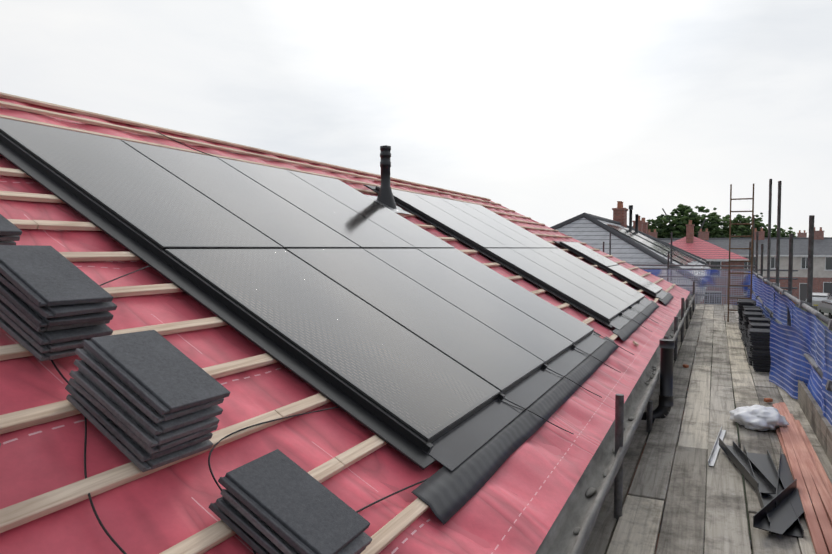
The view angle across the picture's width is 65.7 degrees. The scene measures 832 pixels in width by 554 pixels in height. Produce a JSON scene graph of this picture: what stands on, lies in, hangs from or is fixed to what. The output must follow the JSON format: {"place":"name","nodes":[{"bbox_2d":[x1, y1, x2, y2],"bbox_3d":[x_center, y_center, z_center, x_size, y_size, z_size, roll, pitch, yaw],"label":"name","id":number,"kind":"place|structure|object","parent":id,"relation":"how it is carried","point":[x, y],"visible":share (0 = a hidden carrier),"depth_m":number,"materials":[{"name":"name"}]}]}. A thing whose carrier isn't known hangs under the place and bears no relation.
{"place":"outdoors","nodes":[
{"label":"outdoors","id":0,"kind":"place"},
{"bbox_2d":[15,116,677,547],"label":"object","id":1,"kind":"object","parent":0,"point":[179,306],"depth_m":3.09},
{"bbox_2d":[0,97,689,553],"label":"roof membrane","id":2,"kind":"object","parent":1,"relation":"on","point":[160,511],"visible":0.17,"depth_m":2.50,"materials":[{"name":"red plastic"}]},
{"bbox_2d":[51,265,149,553],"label":"cable","id":3,"kind":"object","parent":2,"relation":"on","point":[91,501],"visible":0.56,"depth_m":1.76,"materials":[{"name":"black plastic"}]},
{"bbox_2d":[156,131,219,157],"bbox_3d":[-1.961,-1.174,5.807,0.706,0.252,0.111,-1,3,-20],"label":"cable","id":4,"kind":"object","parent":2,"relation":"on","point":[186,145],"visible":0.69,"depth_m":5.74,"materials":[{"name":"black rubber"}]},
{"bbox_2d":[208,406,338,553],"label":"cable","id":5,"kind":"object","parent":2,"relation":"on","point":[215,480],"visible":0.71,"depth_m":2.22,"materials":[{"name":"black plastic"}]},
{"bbox_2d":[0,118,618,524],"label":"solar panels","id":6,"kind":"structure","parent":2,"relation":"on","point":[418,346],"depth_m":3.79,"materials":[{"name":"black"}]},
{"bbox_2d":[0,92,675,553],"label":"battens","id":7,"kind":"object","parent":2,"relation":"on","point":[198,542],"visible":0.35,"depth_m":2.58,"materials":[{"name":"brown wood"}]},
{"bbox_2d":[0,214,21,244],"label":"tile stack","id":8,"kind":"object","parent":7,"relation":"on","point":[10,232],"visible":0.71,"depth_m":2.42,"materials":[{"name":"concrete"}]},
{"bbox_2d":[0,245,116,360],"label":"tile stack","id":9,"kind":"object","parent":7,"relation":"on","point":[55,304],"visible":0.92,"depth_m":2.11,"materials":[{"name":"concrete"}]},
{"bbox_2d":[65,330,229,471],"bbox_3d":[-0.822,0.364,1.977,0.407,0.364,0.291,1,3,25],"label":"tile stack","id":10,"kind":"object","parent":7,"relation":"on","point":[143,401],"visible":1,"depth_m":1.89,"materials":[{"name":"stone"}]},
{"bbox_2d":[208,449,371,553],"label":"tile stack","id":11,"kind":"object","parent":7,"relation":"on","point":[277,501],"visible":1,"depth_m":1.79,"materials":[{"name":"stone"}]},
{"bbox_2d":[363,184,659,340],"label":"solar panels","id":12,"kind":"structure","parent":7,"relation":"on","point":[594,293],"depth_m":8.65,"materials":[{"name":"black"}]},
{"bbox_2d":[553,241,672,304],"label":"solar panels","id":13,"kind":"structure","parent":7,"relation":"on","point":[618,270],"depth_m":12.50,"materials":[{"name":"black"}]},
{"bbox_2d":[366,145,409,213],"bbox_3d":[-0.339,-1.157,7.688,0.408,0.805,0.480,1,3,25],"label":"vent pipe","id":14,"kind":"object","parent":2,"relation":"on","point":[385,197],"visible":0.96,"depth_m":7.64,"materials":[{"name":"black plastic"}]},
{"bbox_2d":[356,478,427,512],"bbox_3d":[-0.421,0.824,1.577,0.100,0.058,2.101,1,3,25],"label":"cable","id":15,"kind":"object","parent":2,"relation":"on","point":[373,503],"visible":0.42,"depth_m":2.29,"materials":[{"name":"black plastic"}]},
{"bbox_2d":[503,398,573,434],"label":"cables","id":16,"kind":"object","parent":2,"relation":"on","point":[539,416],"visible":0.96,"depth_m":3.61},
{"bbox_2d":[547,368,601,397],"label":"cables","id":17,"kind":"object","parent":2,"relation":"on","point":[574,382],"visible":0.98,"depth_m":4.51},
{"bbox_2d":[575,347,620,372],"bbox_3d":[1.534,0.698,5.436,0.444,0.244,0.028,-1,3,-13],"label":"cable","id":18,"kind":"object","parent":2,"relation":"on","point":[596,358],"visible":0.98,"depth_m":5.42,"materials":[{"name":"black rubber"}]},
{"bbox_2d":[535,293,695,553],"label":"gutter","id":19,"kind":"object","parent":1,"relation":"attached to","point":[571,528],"visible":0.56,"depth_m":3.38,"materials":[{"name":"grey metal"}]},
{"bbox_2d":[641,339,674,423],"bbox_3d":[2.041,0.983,5.992,0.673,0.813,0.131,0,3,10],"label":"soil pipe","id":20,"kind":"object","parent":19,"relation":"attached to","point":[666,395],"visible":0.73,"depth_m":5.90,"materials":[{"name":"black plastic"}]},
{"bbox_2d":[0,0,831,236],"label":"sky","id":21,"kind":"structure","parent":0,"point":[551,112],"materials":[{"name":"white"}]},
{"bbox_2d":[677,306,831,553],"bbox_3d":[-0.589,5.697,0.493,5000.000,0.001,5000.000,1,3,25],"label":"ground","id":22,"kind":"structure","parent":0,"point":[824,324],"depth_m":16.21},
{"bbox_2d":[550,201,711,419],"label":"house","id":23,"kind":"structure","parent":22,"relation":"on","point":[627,244],"depth_m":23.53,"materials":[{"name":"grey tile"}]},
{"bbox_2d":[629,205,637,232],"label":"flue pipes","id":24,"kind":"object","parent":23,"relation":"attached to","point":[630,218],"visible":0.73,"depth_m":31.57,"materials":[{"name":"black plastic"}]},
{"bbox_2d":[610,424,667,553],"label":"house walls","id":25,"kind":"structure","parent":22,"relation":"on","point":[628,491],"depth_m":9.34,"materials":[{"name":"brick"}]},
{"bbox_2d":[632,219,664,237],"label":"tree","id":26,"kind":"object","parent":22,"relation":"on","point":[652,227],"visible":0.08,"depth_m":95.37,"materials":[{"name":"green plant"}]},
{"bbox_2d":[632,215,706,262],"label":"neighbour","id":27,"kind":"structure","parent":22,"relation":"on","point":[642,225],"depth_m":48.09,"materials":[{"name":"stone"}]},
{"bbox_2d":[655,204,726,237],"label":"tree","id":28,"kind":"object","parent":22,"relation":"on","point":[679,221],"visible":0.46,"depth_m":90.29,"materials":[{"name":"green plant"}]},
{"bbox_2d":[582,179,831,553],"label":"scaffold","id":29,"kind":"object","parent":22,"relation":"on","point":[797,379],"visible":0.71,"depth_m":5.43,"materials":[{"name":"steel"},{"name":"wood"},{"name":"plastic netting"}]},
{"bbox_2d":[708,426,725,465],"bbox_3d":[2.377,1.317,5.076,0.036,0.035,1.050,1,3,30],"label":"metal flashing strip","id":30,"kind":"object","parent":29,"relation":"on","point":[714,454],"visible":0.82,"depth_m":4.97,"materials":[{"name":"silver metal"}]},
{"bbox_2d":[683,364,772,401],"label":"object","id":31,"kind":"object","parent":29,"relation":"on","point":[765,399],"visible":1,"depth_m":6.53,"materials":[{"name":"brown"}]},
{"bbox_2d":[727,184,753,321],"bbox_3d":[6.821,-0.494,13.546,0.448,2.900,0.070,1,3,25],"label":"ladder","id":32,"kind":"object","parent":29,"relation":"on","point":[751,248],"visible":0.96,"depth_m":13.54,"materials":[{"name":"brown metal"}]},
{"bbox_2d":[737,300,755,332],"bbox_3d":[5.996,0.739,11.667,0.354,0.596,0.430,1,3,25],"label":"stack of slates","id":33,"kind":"object","parent":29,"relation":"on","point":[741,304],"visible":0.27,"depth_m":11.53,"materials":[{"name":"black stone"}]},
{"bbox_2d":[742,305,760,334],"bbox_3d":[5.877,0.785,11.303,0.308,0.536,0.409,1,3,25],"label":"stack of slates","id":34,"kind":"object","parent":29,"relation":"on","point":[745,306],"visible":0.1,"depth_m":11.30,"materials":[{"name":"black stone"}]},
{"bbox_2d":[741,308,762,339],"bbox_3d":[5.672,0.804,10.892,0.310,0.536,0.423,1,3,25],"label":"stack of slates","id":35,"kind":"object","parent":29,"relation":"on","point":[753,310],"visible":0.19,"depth_m":10.84,"materials":[{"name":"black stone"}]},
{"bbox_2d":[743,312,763,347],"bbox_3d":[5.157,0.838,9.806,0.338,0.566,0.407,1,3,25],"label":"stack of slates","id":36,"kind":"object","parent":29,"relation":"on","point":[746,315],"visible":0.15,"depth_m":9.70,"materials":[{"name":"black stone"}]},
{"bbox_2d":[729,404,788,430],"bbox_3d":[3.017,1.213,5.668,0.473,0.175,0.546,1,3,25],"label":"plastic bag","id":37,"kind":"object","parent":29,"relation":"on","point":[759,417],"visible":1,"depth_m":5.52,"materials":[{"name":"white plastic"}]},
{"bbox_2d":[748,322,769,365],"bbox_3d":[4.637,0.903,8.676,0.289,0.536,0.397,1,3,25],"label":"stack of slates","id":38,"kind":"object","parent":29,"relation":"on","point":[760,325],"visible":0.1,"depth_m":8.57,"materials":[{"name":"black stone"}]},
{"bbox_2d":[747,317,770,356],"bbox_3d":[4.825,0.871,9.062,0.300,0.566,0.417,1,3,25],"label":"stack of slates","id":39,"kind":"object","parent":29,"relation":"on","point":[758,320],"visible":0.06,"depth_m":8.97,"materials":[{"name":"black stone"}]},
{"bbox_2d":[748,328,770,371],"bbox_3d":[4.447,0.936,8.277,0.334,0.506,0.407,1,3,25],"label":"stack of slates","id":40,"kind":"object","parent":29,"relation":"on","point":[759,343],"visible":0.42,"depth_m":8.13,"materials":[{"name":"black stone"}]},
{"bbox_2d":[719,438,819,537],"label":"metal offcuts","id":41,"kind":"object","parent":29,"relation":"on","point":[781,512],"visible":0.9,"depth_m":4.06,"materials":[{"name":"black metal"}]},
{"bbox_2d":[772,402,831,553],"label":"timber battens","id":42,"kind":"object","parent":29,"relation":"on","point":[808,472],"visible":0.9,"depth_m":4.23,"materials":[{"name":"brown wood"}]},
{"bbox_2d":[669,220,748,317],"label":"house","id":43,"kind":"structure","parent":22,"relation":"on","point":[710,253],"depth_m":51.00,"materials":[{"name":"red brick"}]},
{"bbox_2d":[709,213,767,237],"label":"tree","id":44,"kind":"object","parent":22,"relation":"on","point":[741,230],"visible":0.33,"depth_m":92.53,"materials":[{"name":"green plant"}]},
{"bbox_2d":[648,227,831,303],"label":"terrace","id":45,"kind":"structure","parent":22,"relation":"on","point":[822,268],"depth_m":66.48,"materials":[{"name":"brick"}]},
{"bbox_2d":[764,225,795,237],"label":"tree","id":46,"kind":"object","parent":22,"relation":"on","point":[782,233],"visible":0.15,"depth_m":103.41,"materials":[{"name":"green plant"}]},
{"bbox_2d":[797,230,806,236],"bbox_3d":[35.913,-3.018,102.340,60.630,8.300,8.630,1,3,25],"label":"chimney","id":47,"kind":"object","parent":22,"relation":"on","point":[800,234],"depth_m":92.78,"materials":[{"name":"brick"}]},
{"bbox_2d":[806,292,831,306],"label":"white car","id":48,"kind":"object","parent":22,"relation":"on","point":[818,298],"visible":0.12,"depth_m":58.40,"materials":[{"name":"white paint"}]},
{"bbox_2d":[817,300,831,318],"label":"silver car","id":49,"kind":"object","parent":22,"relation":"on","point":[824,306],"visible":0.75,"depth_m":52.29,"materials":[{"name":"grey paint"}]},
{"bbox_2d":[795,304,828,317],"bbox_3d":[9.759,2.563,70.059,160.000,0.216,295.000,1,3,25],"label":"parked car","id":50,"kind":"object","parent":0,"point":[815,308],"depth_m":59.74,"materials":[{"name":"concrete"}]}
]}

